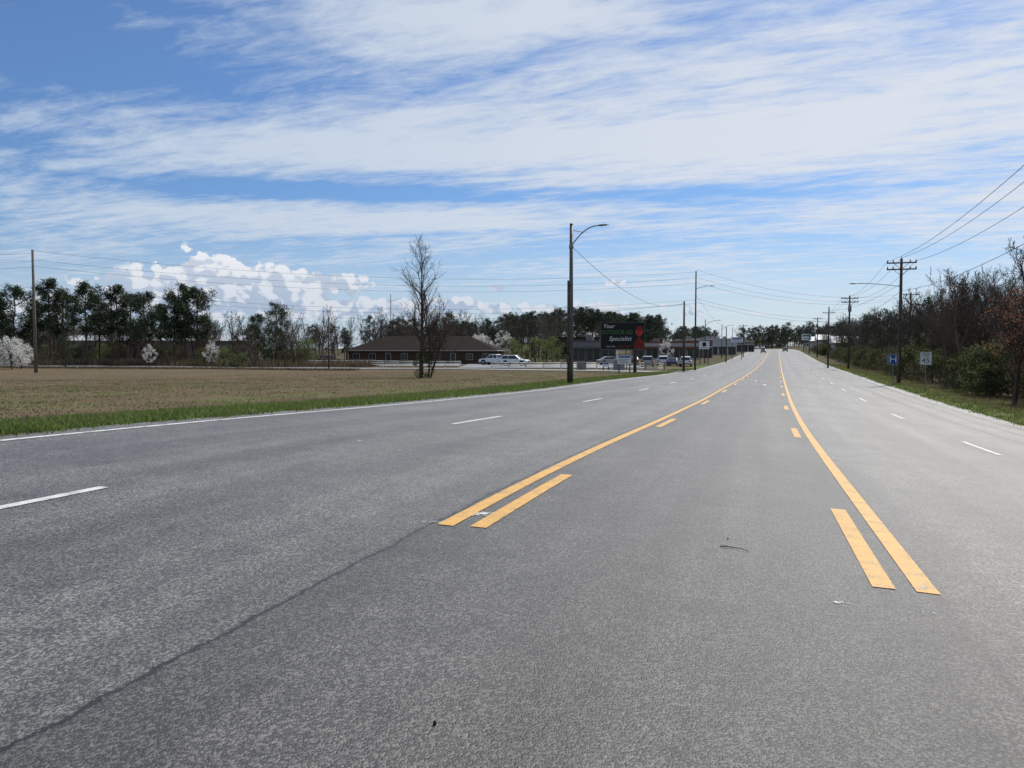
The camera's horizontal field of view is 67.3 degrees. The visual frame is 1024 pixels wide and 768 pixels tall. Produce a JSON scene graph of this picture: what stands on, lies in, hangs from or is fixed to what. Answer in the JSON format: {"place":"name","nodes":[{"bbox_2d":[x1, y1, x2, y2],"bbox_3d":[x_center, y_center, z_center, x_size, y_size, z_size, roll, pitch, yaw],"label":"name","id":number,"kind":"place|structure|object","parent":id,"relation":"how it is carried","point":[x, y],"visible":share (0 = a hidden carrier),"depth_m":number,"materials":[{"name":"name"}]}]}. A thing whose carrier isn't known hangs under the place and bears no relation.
{"place":"outdoors","nodes":[
{"label":"outdoors","id":0,"kind":"place"},
{"bbox_2d":[0,365,360,370],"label":"tall dry grass","id":1,"kind":"structure","parent":0,"point":[204,367],"depth_m":106.62,"materials":[{"name":"brown plant"}]},
{"bbox_2d":[316,355,338,359],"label":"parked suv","id":2,"kind":"object","parent":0,"point":[330,356],"visible":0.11,"depth_m":139.62,"materials":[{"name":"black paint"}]},
{"bbox_2d":[0,365,678,371],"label":"side road","id":3,"kind":"structure","parent":0,"point":[368,368],"depth_m":108.23,"materials":[{"name":"asphalt"}]},
{"bbox_2d":[0,349,1023,767],"bbox_3d":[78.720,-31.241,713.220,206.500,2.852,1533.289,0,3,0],"label":"road","id":4,"kind":"structure","parent":0,"point":[298,589],"depth_m":4.93,"materials":[{"name":"asphalt"}]},
{"bbox_2d":[0,352,1023,508],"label":"white lane markings","id":5,"kind":"object","parent":4,"relation":"on","point":[47,497],"visible":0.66,"depth_m":14.93,"materials":[{"name":"paint"}]},
{"bbox_2d":[422,438,938,602],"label":"paint flecks","id":6,"kind":"object","parent":4,"relation":"on","point":[482,512],"visible":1,"depth_m":6.98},
{"bbox_2d":[438,349,940,594],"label":"yellow lane markings","id":7,"kind":"object","parent":4,"relation":"on","point":[876,574],"visible":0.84,"depth_m":7.37,"materials":[{"name":"paint"}]},
{"bbox_2d":[0,342,1023,431],"bbox_3d":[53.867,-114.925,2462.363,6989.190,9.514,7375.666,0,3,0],"label":"ground","id":8,"kind":"structure","parent":0,"point":[23,375],"depth_m":48.22,"materials":[{"name":"green plant"}]},
{"bbox_2d":[0,299,15,356],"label":"pine tree","id":9,"kind":"object","parent":8,"relation":"on","point":[8,318],"visible":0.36,"depth_m":149.97,"materials":[{"name":"green plant"}]},
{"bbox_2d":[0,335,29,368],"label":"blossoming tree","id":10,"kind":"object","parent":8,"relation":"on","point":[13,351],"visible":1,"depth_m":103.71,"materials":[{"name":"white plant"}]},
{"bbox_2d":[4,342,33,368],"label":"blossoming tree","id":11,"kind":"object","parent":8,"relation":"on","point":[30,357],"visible":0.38,"depth_m":107.83,"materials":[{"name":"white plant"}]},
{"bbox_2d":[0,282,39,346],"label":"pine tree","id":12,"kind":"object","parent":8,"relation":"on","point":[16,290],"visible":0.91,"depth_m":147.42,"materials":[{"name":"green plant"}]},
{"bbox_2d":[31,250,37,372],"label":"utility pole","id":13,"kind":"object","parent":8,"relation":"on","point":[34,323],"visible":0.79,"depth_m":84.65,"materials":[{"name":"brown wood"}]},
{"bbox_2d":[22,300,51,357],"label":"pine tree","id":14,"kind":"object","parent":8,"relation":"on","point":[38,338],"visible":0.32,"depth_m":150.87,"materials":[{"name":"green plant"}]},
{"bbox_2d":[24,276,73,362],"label":"pine tree","id":15,"kind":"object","parent":8,"relation":"on","point":[50,284],"visible":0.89,"depth_m":140.85,"materials":[{"name":"green plant"}]},
{"bbox_2d":[36,289,83,358],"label":"pine tree","id":16,"kind":"object","parent":8,"relation":"on","point":[61,331],"visible":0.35,"depth_m":144.75,"materials":[{"name":"green plant"}]},
{"bbox_2d":[53,333,75,365],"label":"cedar tree","id":17,"kind":"object","parent":8,"relation":"on","point":[64,338],"visible":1,"depth_m":121.70,"materials":[{"name":"green plant"}]},
{"bbox_2d":[64,278,110,359],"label":"pine tree","id":18,"kind":"object","parent":8,"relation":"on","point":[73,310],"visible":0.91,"depth_m":138.81,"materials":[{"name":"green plant"}]},
{"bbox_2d":[80,294,113,358],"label":"pine tree","id":19,"kind":"object","parent":8,"relation":"on","point":[100,333],"visible":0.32,"depth_m":149.18,"materials":[{"name":"green plant"}]},
{"bbox_2d":[95,284,136,359],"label":"pine tree","id":20,"kind":"object","parent":8,"relation":"on","point":[117,313],"visible":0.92,"depth_m":138.80,"materials":[{"name":"green plant"}]},
{"bbox_2d":[109,292,151,360],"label":"pine tree","id":21,"kind":"object","parent":8,"relation":"on","point":[130,338],"visible":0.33,"depth_m":142.69,"materials":[{"name":"green plant"}]},
{"bbox_2d":[123,290,164,360],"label":"pine tree","id":22,"kind":"object","parent":8,"relation":"on","point":[139,302],"visible":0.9,"depth_m":137.23,"materials":[{"name":"green plant"}]},
{"bbox_2d":[142,344,156,366],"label":"blossoming tree","id":23,"kind":"object","parent":8,"relation":"on","point":[146,355],"visible":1,"depth_m":117.82,"materials":[{"name":"white plant"}]},
{"bbox_2d":[66,335,248,359],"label":"distant warehouse","id":24,"kind":"structure","parent":8,"relation":"on","point":[226,341],"depth_m":184.03,"materials":[{"name":"white metal"}]},
{"bbox_2d":[147,303,173,343],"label":"pine tree","id":25,"kind":"object","parent":8,"relation":"on","point":[157,330],"visible":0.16,"depth_m":151.07,"materials":[{"name":"green plant"}]},
{"bbox_2d":[154,293,192,359],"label":"pine tree","id":26,"kind":"object","parent":8,"relation":"on","point":[163,317],"visible":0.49,"depth_m":135.68,"materials":[{"name":"green plant"}]},
{"bbox_2d":[162,282,207,360],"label":"pine tree","id":27,"kind":"object","parent":8,"relation":"on","point":[186,294],"visible":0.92,"depth_m":134.44,"materials":[{"name":"green plant"}]},
{"bbox_2d":[0,357,381,367],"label":"tall dry grass","id":28,"kind":"structure","parent":8,"relation":"on","point":[189,362],"depth_m":128.33,"materials":[{"name":"brown plant"}]},
{"bbox_2d":[179,285,217,360],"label":"pine tree","id":29,"kind":"object","parent":8,"relation":"on","point":[198,300],"visible":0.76,"depth_m":137.05,"materials":[{"name":"green plant"}]},
{"bbox_2d":[191,347,216,365],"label":"evergreen shrub","id":30,"kind":"object","parent":8,"relation":"on","point":[196,357],"visible":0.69,"depth_m":127.76,"materials":[{"name":"green plant"}]},
{"bbox_2d":[202,340,220,366],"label":"blossoming tree","id":31,"kind":"object","parent":8,"relation":"on","point":[211,353],"visible":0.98,"depth_m":119.64,"materials":[{"name":"white plant"}]},
{"bbox_2d":[213,346,236,366],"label":"green shrub","id":32,"kind":"object","parent":8,"relation":"on","point":[224,354],"visible":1,"depth_m":119.89,"materials":[{"name":"green plant"}]},
{"bbox_2d":[233,352,249,366],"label":"green shrub","id":33,"kind":"object","parent":8,"relation":"on","point":[242,357],"visible":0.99,"depth_m":120.79,"materials":[{"name":"green plant"}]},
{"bbox_2d":[248,312,268,358],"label":"pine tree","id":34,"kind":"object","parent":8,"relation":"on","point":[257,331],"visible":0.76,"depth_m":149.19,"materials":[{"name":"green plant"}]},
{"bbox_2d":[257,300,297,361],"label":"pine tree","id":35,"kind":"object","parent":8,"relation":"on","point":[279,311],"visible":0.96,"depth_m":131.55,"materials":[{"name":"green plant"}]},
{"bbox_2d":[0,304,563,362],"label":"distant woodland","id":36,"kind":"object","parent":8,"relation":"on","point":[471,328],"visible":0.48,"depth_m":156.23,"materials":[{"name":"green plant"}]},
{"bbox_2d":[292,323,307,362],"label":"street lamp","id":37,"kind":"object","parent":8,"relation":"on","point":[293,338],"visible":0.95,"depth_m":124.76,"materials":[{"name":"grey metal"}]},
{"bbox_2d":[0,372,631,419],"bbox_3d":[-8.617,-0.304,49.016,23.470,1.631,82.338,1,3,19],"label":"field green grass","id":38,"kind":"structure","parent":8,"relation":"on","point":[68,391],"depth_m":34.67,"materials":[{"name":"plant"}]},
{"bbox_2d":[328,317,329,368],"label":"utility pole","id":39,"kind":"object","parent":8,"relation":"on","point":[328,345],"visible":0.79,"depth_m":104.79,"materials":[{"name":"brown wood"}]},
{"bbox_2d":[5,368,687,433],"bbox_3d":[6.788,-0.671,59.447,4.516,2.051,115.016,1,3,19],"label":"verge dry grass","id":40,"kind":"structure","parent":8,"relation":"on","point":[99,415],"depth_m":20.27,"materials":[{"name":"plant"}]},
{"bbox_2d":[0,368,693,435],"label":"verge grass","id":41,"kind":"structure","parent":8,"relation":"on","point":[17,427],"depth_m":17.28,"materials":[{"name":"plant"}]},
{"bbox_2d":[308,360,460,367],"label":"white rail fence","id":42,"kind":"object","parent":8,"relation":"on","point":[444,363],"visible":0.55,"depth_m":120.51,"materials":[{"name":"wood"}]},
{"bbox_2d":[380,364,459,365],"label":"parking lot","id":43,"kind":"structure","parent":8,"relation":"on","point":[412,365],"depth_m":136.05,"materials":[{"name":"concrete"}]},
{"bbox_2d":[348,351,501,363],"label":"walls","id":44,"kind":"structure","parent":8,"relation":"on","point":[396,356],"depth_m":150.64,"materials":[{"name":"brown brick"}]},
{"bbox_2d":[353,353,488,363],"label":"windows and doors","id":45,"kind":"structure","parent":44,"relation":"attached to","point":[404,356],"depth_m":150.69,"materials":[{"name":"grey glass"}]},
{"bbox_2d":[344,350,504,350],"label":"fascia","id":46,"kind":"structure","parent":44,"relation":"attached to","point":[426,350],"depth_m":149.98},
{"bbox_2d":[349,336,502,349],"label":"roof","id":47,"kind":"structure","parent":44,"relation":"on","point":[402,343],"depth_m":152.88,"materials":[{"name":"brown"}]},
{"bbox_2d":[391,232,468,377],"bbox_3d":[-6.887,-6.276,62.591,5.632,12.030,5.677,2,3,35],"label":"bare tree","id":48,"kind":"object","parent":8,"relation":"on","point":[432,346],"visible":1,"depth_m":62.65,"materials":[{"name":"brown plant"}]},
{"bbox_2d":[69,311,824,353],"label":"tree line","id":49,"kind":"object","parent":8,"relation":"on","point":[771,336],"visible":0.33,"depth_m":510.78,"materials":[{"name":"green plant"}]},
{"bbox_2d":[472,333,493,345],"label":"blossoming tree","id":50,"kind":"object","parent":8,"relation":"on","point":[483,337],"visible":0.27,"depth_m":171.54,"materials":[{"name":"white plant"}]},
{"bbox_2d":[494,330,511,355],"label":"blossoming tree","id":51,"kind":"object","parent":8,"relation":"on","point":[502,345],"visible":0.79,"depth_m":172.53,"materials":[{"name":"white plant"}]},
{"bbox_2d":[502,338,524,355],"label":"green shrub","id":52,"kind":"object","parent":8,"relation":"on","point":[511,342],"visible":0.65,"depth_m":171.42,"materials":[{"name":"green plant"}]},
{"bbox_2d":[506,343,523,358],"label":"green shrub","id":53,"kind":"object","parent":8,"relation":"on","point":[515,351],"visible":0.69,"depth_m":164.61,"materials":[{"name":"green plant"}]},
{"bbox_2d":[520,348,533,359],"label":"green shrub","id":54,"kind":"object","parent":8,"relation":"on","point":[526,354],"visible":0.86,"depth_m":157.72,"materials":[{"name":"green plant"}]},
{"bbox_2d":[524,336,548,361],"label":"green shrub","id":55,"kind":"object","parent":8,"relation":"on","point":[538,347],"visible":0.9,"depth_m":159.66,"materials":[{"name":"green plant"}]},
{"bbox_2d":[491,362,596,368],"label":"white rail fence","id":56,"kind":"object","parent":8,"relation":"on","point":[525,364],"visible":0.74,"depth_m":110.75,"materials":[{"name":"wood"}]},
{"bbox_2d":[537,339,556,361],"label":"green shrub","id":57,"kind":"object","parent":8,"relation":"on","point":[550,345],"visible":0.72,"depth_m":162.27,"materials":[{"name":"green plant"}]},
{"bbox_2d":[541,335,565,360],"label":"green shrub","id":58,"kind":"object","parent":8,"relation":"on","point":[552,339],"visible":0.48,"depth_m":169.47,"materials":[{"name":"green plant"}]},
{"bbox_2d":[550,347,565,362],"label":"green shrub","id":59,"kind":"object","parent":8,"relation":"on","point":[558,351],"visible":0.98,"depth_m":157.73,"materials":[{"name":"green plant"}]},
{"bbox_2d":[458,364,660,368],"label":"parking lot","id":60,"kind":"structure","parent":8,"relation":"on","point":[489,366],"depth_m":122.86,"materials":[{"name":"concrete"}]},
{"bbox_2d":[478,354,502,364],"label":"pickup truck","id":61,"kind":"object","parent":60,"relation":"on","point":[490,358],"visible":0.53,"depth_m":135.38,"materials":[{"name":"white paint"}]},
{"bbox_2d":[500,355,530,365],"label":"parked suv","id":62,"kind":"object","parent":60,"relation":"on","point":[511,358],"visible":0.68,"depth_m":127.33,"materials":[{"name":"white paint"}]},
{"bbox_2d":[596,356,617,364],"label":"car","id":63,"kind":"object","parent":60,"relation":"on","point":[607,358],"visible":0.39,"depth_m":133.08,"materials":[{"name":"silver paint"}]},
{"bbox_2d":[641,356,653,366],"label":"parked suv","id":64,"kind":"object","parent":60,"relation":"on","point":[647,359],"visible":0.72,"depth_m":122.72,"materials":[{"name":"silver paint"}]},
{"bbox_2d":[551,334,600,358],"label":"shop","id":65,"kind":"structure","parent":8,"relation":"on","point":[563,340],"depth_m":194.33,"materials":[{"name":"grey brick"}]},
{"bbox_2d":[576,362,586,369],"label":"utility cabinet","id":66,"kind":"object","parent":8,"relation":"on","point":[581,365],"visible":0.88,"depth_m":101.50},
{"bbox_2d":[492,306,672,341],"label":"distant pine woods","id":67,"kind":"object","parent":8,"relation":"on","point":[589,319],"visible":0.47,"depth_m":419.72,"materials":[{"name":"green plant"}]},
{"bbox_2d":[567,223,608,382],"bbox_3d":[4.392,-4.508,44.529,2.457,9.610,0.405,1,3,15],"label":"street lamp","id":68,"kind":"object","parent":8,"relation":"on","point":[570,328],"visible":0.94,"depth_m":44.76,"materials":[{"name":"metal"}]},
{"bbox_2d":[573,337,617,360],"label":"shop","id":69,"kind":"structure","parent":8,"relation":"on","point":[588,349],"depth_m":170.03,"materials":[{"name":"metal"}]},
{"bbox_2d":[602,361,609,369],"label":"real estate sign","id":70,"kind":"object","parent":8,"relation":"on","point":[605,363],"visible":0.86,"depth_m":97.91,"materials":[{"name":"metal"}]},
{"bbox_2d":[613,360,624,369],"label":"utility cabinet","id":71,"kind":"object","parent":8,"relation":"on","point":[615,365],"visible":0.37,"depth_m":99.50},
{"bbox_2d":[600,322,644,372],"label":"billboard","id":72,"kind":"object","parent":8,"relation":"on","point":[622,336],"visible":1,"depth_m":87.84,"materials":[{"name":"metal"}]},
{"bbox_2d":[617,354,631,372],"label":"roadside sign","id":73,"kind":"object","parent":8,"relation":"on","point":[624,358],"visible":0.91,"depth_m":85.89,"materials":[{"name":"metal"}]},
{"bbox_2d":[609,362,664,369],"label":"steel fence","id":74,"kind":"object","parent":8,"relation":"on","point":[626,365],"visible":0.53,"depth_m":101.95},
{"bbox_2d":[657,356,667,364],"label":"parked suv","id":75,"kind":"object","parent":8,"relation":"on","point":[662,359],"visible":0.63,"depth_m":135.69,"materials":[{"name":"white paint"}]},
{"bbox_2d":[631,338,700,359],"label":"shop","id":76,"kind":"structure","parent":8,"relation":"on","point":[652,349],"depth_m":193.56,"materials":[{"name":"paint"}]},
{"bbox_2d":[659,338,673,357],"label":"blossoming tree","id":77,"kind":"object","parent":8,"relation":"on","point":[665,348],"visible":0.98,"depth_m":159.73,"materials":[{"name":"white plant"}]},
{"bbox_2d":[667,358,679,365],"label":"car","id":78,"kind":"object","parent":8,"relation":"on","point":[670,361],"visible":0.9,"depth_m":134.35,"materials":[{"name":"blue paint"}]},
{"bbox_2d":[682,301,684,371],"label":"utility pole","id":79,"kind":"object","parent":8,"relation":"on","point":[683,364],"visible":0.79,"depth_m":91.75,"materials":[{"name":"brown wood"}]},
{"bbox_2d":[680,356,692,366],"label":"parked suv","id":80,"kind":"object","parent":8,"relation":"on","point":[688,359],"visible":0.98,"depth_m":129.80,"materials":[{"name":"white paint"}]},
{"bbox_2d":[674,336,712,357],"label":"shop","id":81,"kind":"structure","parent":8,"relation":"on","point":[688,339],"depth_m":208.36,"materials":[{"name":"grey brick"}]},
{"bbox_2d":[699,341,708,364],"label":"store sign","id":82,"kind":"object","parent":8,"relation":"on","point":[703,344],"visible":0.88,"depth_m":144.75,"materials":[{"name":"metal"}]},
{"bbox_2d":[694,271,714,369],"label":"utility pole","id":83,"kind":"object","parent":8,"relation":"on","point":[696,288],"visible":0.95,"depth_m":102.61,"materials":[{"name":"brown wood"}]},
{"bbox_2d":[704,319,715,363],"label":"street lamp","id":84,"kind":"object","parent":8,"relation":"on","point":[705,339],"visible":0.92,"depth_m":153.73,"materials":[{"name":"metal"}]},
{"bbox_2d":[692,336,736,354],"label":"shop","id":85,"kind":"structure","parent":8,"relation":"on","point":[716,346],"depth_m":243.05,"materials":[{"name":"paint"}]},
{"bbox_2d":[725,327,726,361],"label":"utility pole","id":86,"kind":"object","parent":8,"relation":"on","point":[726,347],"visible":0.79,"depth_m":164.73,"materials":[{"name":"brown wood"}]},
{"bbox_2d":[731,337,742,358],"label":"store sign","id":87,"kind":"object","parent":8,"relation":"on","point":[736,339],"visible":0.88,"depth_m":189.65,"materials":[{"name":"metal"}]},
{"bbox_2d":[739,324,747,356],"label":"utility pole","id":88,"kind":"object","parent":8,"relation":"on","point":[743,341],"visible":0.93,"depth_m":214.59,"materials":[{"name":"brown wood"}]},
{"bbox_2d":[737,339,754,351],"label":"shop","id":89,"kind":"structure","parent":8,"relation":"on","point":[748,346],"depth_m":302.69,"materials":[{"name":"grey glass"}]},
{"bbox_2d":[797,321,811,353],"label":"utility pole","id":90,"kind":"object","parent":8,"relation":"on","point":[809,335],"visible":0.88,"depth_m":253.43,"materials":[{"name":"brown wood"}]},
{"bbox_2d":[802,334,810,349],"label":"store sign","id":91,"kind":"object","parent":8,"relation":"on","point":[805,337],"visible":0.86,"depth_m":269.49,"materials":[{"name":"metal"}]},
{"bbox_2d":[816,317,821,356],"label":"utility pole","id":92,"kind":"object","parent":8,"relation":"on","point":[817,338],"visible":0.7,"depth_m":206.53,"materials":[{"name":"grey wood"}]},
{"bbox_2d":[827,307,829,367],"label":"utility pole","id":93,"kind":"object","parent":8,"relation":"on","point":[828,339],"visible":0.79,"depth_m":119.73,"materials":[{"name":"brown wood"}]},
{"bbox_2d":[841,296,857,367],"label":"utility pole","id":94,"kind":"object","parent":8,"relation":"on","point":[849,311],"visible":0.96,"depth_m":112.68,"materials":[{"name":"brown wood"}]},
{"bbox_2d":[850,314,878,347],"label":"pine tree","id":95,"kind":"object","parent":8,"relation":"on","point":[865,316],"visible":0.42,"depth_m":162.80,"materials":[{"name":"green plant"}]},
{"bbox_2d":[865,308,897,349],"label":"pine tree","id":96,"kind":"object","parent":8,"relation":"on","point":[886,312],"visible":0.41,"depth_m":143.29,"materials":[{"name":"green plant"}]},
{"bbox_2d":[849,257,916,383],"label":"utility pole","id":97,"kind":"object","parent":8,"relation":"on","point":[901,269],"visible":0.98,"depth_m":65.72,"materials":[{"name":"brown wood"}]},
{"bbox_2d":[0,165,1023,332],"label":"overhead wires","id":98,"kind":"object","parent":97,"relation":"attached to","point":[577,284],"visible":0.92,"depth_m":90.29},
{"bbox_2d":[888,355,897,383],"bbox_3d":[32.176,-1.018,65.028,0.800,2.920,0.048,1,3,14],"label":"hospital sign","id":99,"kind":"object","parent":8,"relation":"on","point":[892,359],"visible":0.98,"depth_m":64.99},
{"bbox_2d":[810,237,1023,400],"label":"roadside woods","id":100,"kind":"object","parent":8,"relation":"on","point":[958,334],"visible":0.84,"depth_m":74.04,"materials":[{"name":"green plant"}]},
{"bbox_2d":[904,296,939,340],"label":"pine tree","id":101,"kind":"object","parent":8,"relation":"on","point":[931,302],"visible":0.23,"depth_m":111.77,"materials":[{"name":"green plant"}]},
{"bbox_2d":[825,363,1023,426],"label":"verge grass","id":102,"kind":"structure","parent":8,"relation":"on","point":[945,399],"depth_m":47.26,"materials":[{"name":"plant"}]},
{"bbox_2d":[920,352,931,389],"bbox_3d":[29.026,-0.666,54.032,0.760,3.180,0.048,1,3,14],"label":"speed limit sign","id":103,"kind":"object","parent":8,"relation":"on","point":[925,358],"visible":1,"depth_m":53.98,"materials":[{"name":"metal"}]},
{"bbox_2d":[829,363,1023,419],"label":"verge dry grass","id":104,"kind":"structure","parent":8,"relation":"on","point":[987,397],"depth_m":52.35,"materials":[{"name":"plant"}]},
{"bbox_2d":[981,287,1023,402],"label":"red budded tree","id":105,"kind":"object","parent":8,"relation":"on","point":[1018,348],"visible":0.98,"depth_m":45.95,"materials":[{"name":"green plant"}]},
{"bbox_2d":[988,284,1023,369],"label":"red budded tree","id":106,"kind":"object","parent":8,"relation":"on","point":[1018,326],"visible":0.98,"depth_m":44.95,"materials":[{"name":"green plant"}]},
{"bbox_2d":[0,0,1023,348],"label":"sky","id":107,"kind":"structure","parent":0,"point":[801,147],"materials":[{"name":"blue"}]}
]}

